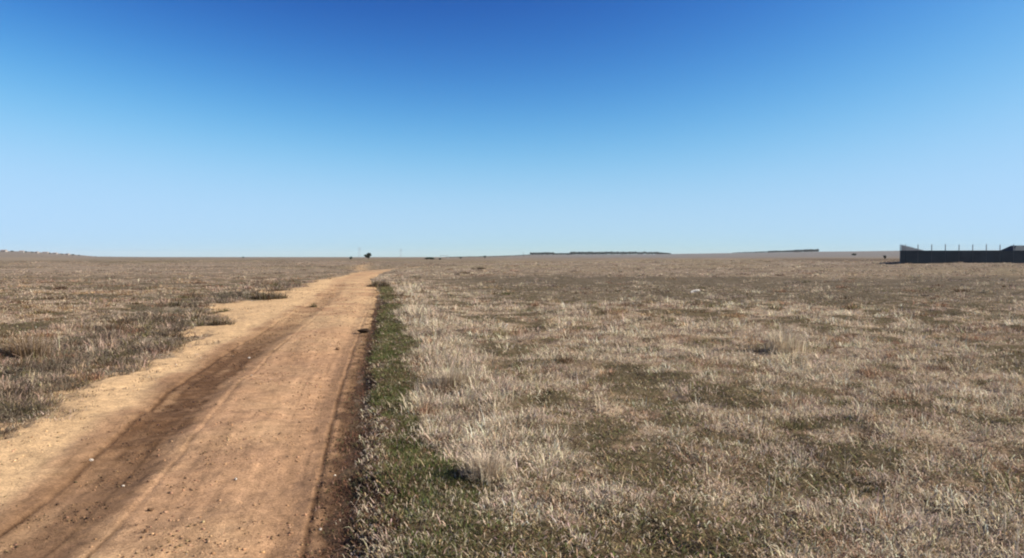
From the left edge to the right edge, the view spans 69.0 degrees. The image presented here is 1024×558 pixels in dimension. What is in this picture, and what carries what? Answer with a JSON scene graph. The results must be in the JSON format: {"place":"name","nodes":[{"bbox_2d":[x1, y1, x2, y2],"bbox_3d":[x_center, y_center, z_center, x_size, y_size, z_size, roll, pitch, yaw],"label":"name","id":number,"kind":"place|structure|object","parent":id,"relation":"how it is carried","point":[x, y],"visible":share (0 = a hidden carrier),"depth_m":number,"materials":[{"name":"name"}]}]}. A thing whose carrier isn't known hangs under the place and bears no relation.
{"place":"outdoors","nodes":[
{"label":"outdoors","id":0,"kind":"place"},
{"bbox_2d":[0,268,397,557],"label":"dirt road","id":1,"kind":"structure","parent":0,"point":[46,481],"depth_m":6.32,"materials":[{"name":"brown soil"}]},
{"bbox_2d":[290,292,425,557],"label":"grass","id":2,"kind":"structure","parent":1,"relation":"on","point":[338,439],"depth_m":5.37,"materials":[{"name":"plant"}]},
{"bbox_2d":[357,329,368,332],"bbox_3d":[-3.205,1.117,16.043,0.258,0.099,0.136,0,2,-7],"label":"dung lump","id":3,"kind":"object","parent":1,"relation":"on","point":[363,330],"visible":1,"depth_m":16.00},
{"bbox_2d":[0,251,1023,557],"bbox_3d":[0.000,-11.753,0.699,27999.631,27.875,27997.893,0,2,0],"label":"ground","id":4,"kind":"structure","parent":0,"point":[630,389],"depth_m":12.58,"materials":[{"name":"beige plant"}]},
{"bbox_2d":[0,331,59,360],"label":"tussock","id":5,"kind":"object","parent":4,"relation":"on","point":[18,350],"visible":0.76,"depth_m":11.72,"materials":[{"name":"beige plant"}]},
{"bbox_2d":[206,315,234,325],"bbox_3d":[-6.923,1.049,18.048,1.116,0.397,0.945,0,2,0],"label":"shrub","id":6,"kind":"object","parent":4,"relation":"on","point":[220,322],"visible":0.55,"depth_m":17.97,"materials":[{"name":"beige plant"}]},
{"bbox_2d":[247,290,286,299],"bbox_3d":[-9.197,0.645,28.952,2.183,0.559,1.586,0,2,0],"label":"shrub","id":7,"kind":"object","parent":4,"relation":"on","point":[265,296],"visible":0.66,"depth_m":28.66,"materials":[{"name":"beige plant"}]},
{"bbox_2d":[366,280,390,286],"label":"shrub","id":8,"kind":"object","parent":4,"relation":"on","point":[377,284],"visible":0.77,"depth_m":41.48,"materials":[{"name":"beige plant"}]},
{"bbox_2d":[360,283,517,557],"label":"green grass","id":9,"kind":"structure","parent":4,"relation":"on","point":[402,452],"depth_m":5.28,"materials":[{"name":"green plant"}]},
{"bbox_2d":[425,365,480,388],"bbox_3d":[-0.743,1.164,9.053,0.739,0.363,0.737,0,2,0],"label":"tussock","id":10,"kind":"object","parent":4,"relation":"on","point":[447,377],"visible":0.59,"depth_m":9.00,"materials":[{"name":"beige plant"}]},
{"bbox_2d":[452,437,517,484],"bbox_3d":[-0.196,1.253,5.191,0.565,0.325,0.570,1,2,29],"label":"tussock","id":11,"kind":"object","parent":4,"relation":"on","point":[483,467],"visible":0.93,"depth_m":5.15,"materials":[{"name":"beige plant"}]},
{"bbox_2d":[457,254,530,256],"bbox_3d":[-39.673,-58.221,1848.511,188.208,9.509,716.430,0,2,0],"label":"scrub belt","id":12,"kind":"object","parent":4,"relation":"on","point":[491,256],"visible":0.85,"depth_m":1608.66,"materials":[{"name":"green plant"}]},
{"bbox_2d":[530,251,670,254],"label":"long wood","id":13,"kind":"object","parent":4,"relation":"on","point":[573,253],"visible":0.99,"depth_m":2432.76,"materials":[{"name":"green plant"}]},
{"bbox_2d":[732,249,818,252],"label":"wood","id":14,"kind":"object","parent":4,"relation":"on","point":[810,250],"visible":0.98,"depth_m":2524.07,"materials":[{"name":"green plant"}]},
{"bbox_2d":[760,318,816,354],"bbox_3d":[4.649,0.971,12.700,0.920,0.688,1.133,1,2,36],"label":"tussock","id":15,"kind":"object","parent":4,"relation":"on","point":[783,342],"visible":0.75,"depth_m":12.64,"materials":[{"name":"beige plant"}]},
{"bbox_2d":[932,357,989,371],"bbox_3d":[6.535,1.227,10.827,0.860,0.257,0.803,-1,2,-29],"label":"shrub","id":16,"kind":"object","parent":4,"relation":"on","point":[965,364],"visible":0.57,"depth_m":10.82,"materials":[{"name":"beige plant"}]},
{"bbox_2d":[900,244,1023,263],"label":"metal fence","id":17,"kind":"object","parent":4,"relation":"on","point":[909,254],"visible":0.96,"depth_m":123.09,"materials":[{"name":"black metal"}]},
{"bbox_2d":[1002,245,1023,249],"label":"dark shed","id":18,"kind":"structure","parent":4,"relation":"on","point":[1018,247],"depth_m":150.88,"materials":[{"name":"grey metal"}]},
{"bbox_2d":[0,0,1023,256],"label":"sky","id":19,"kind":"structure","parent":0,"point":[129,128],"materials":[{"name":"blue"}]}
]}

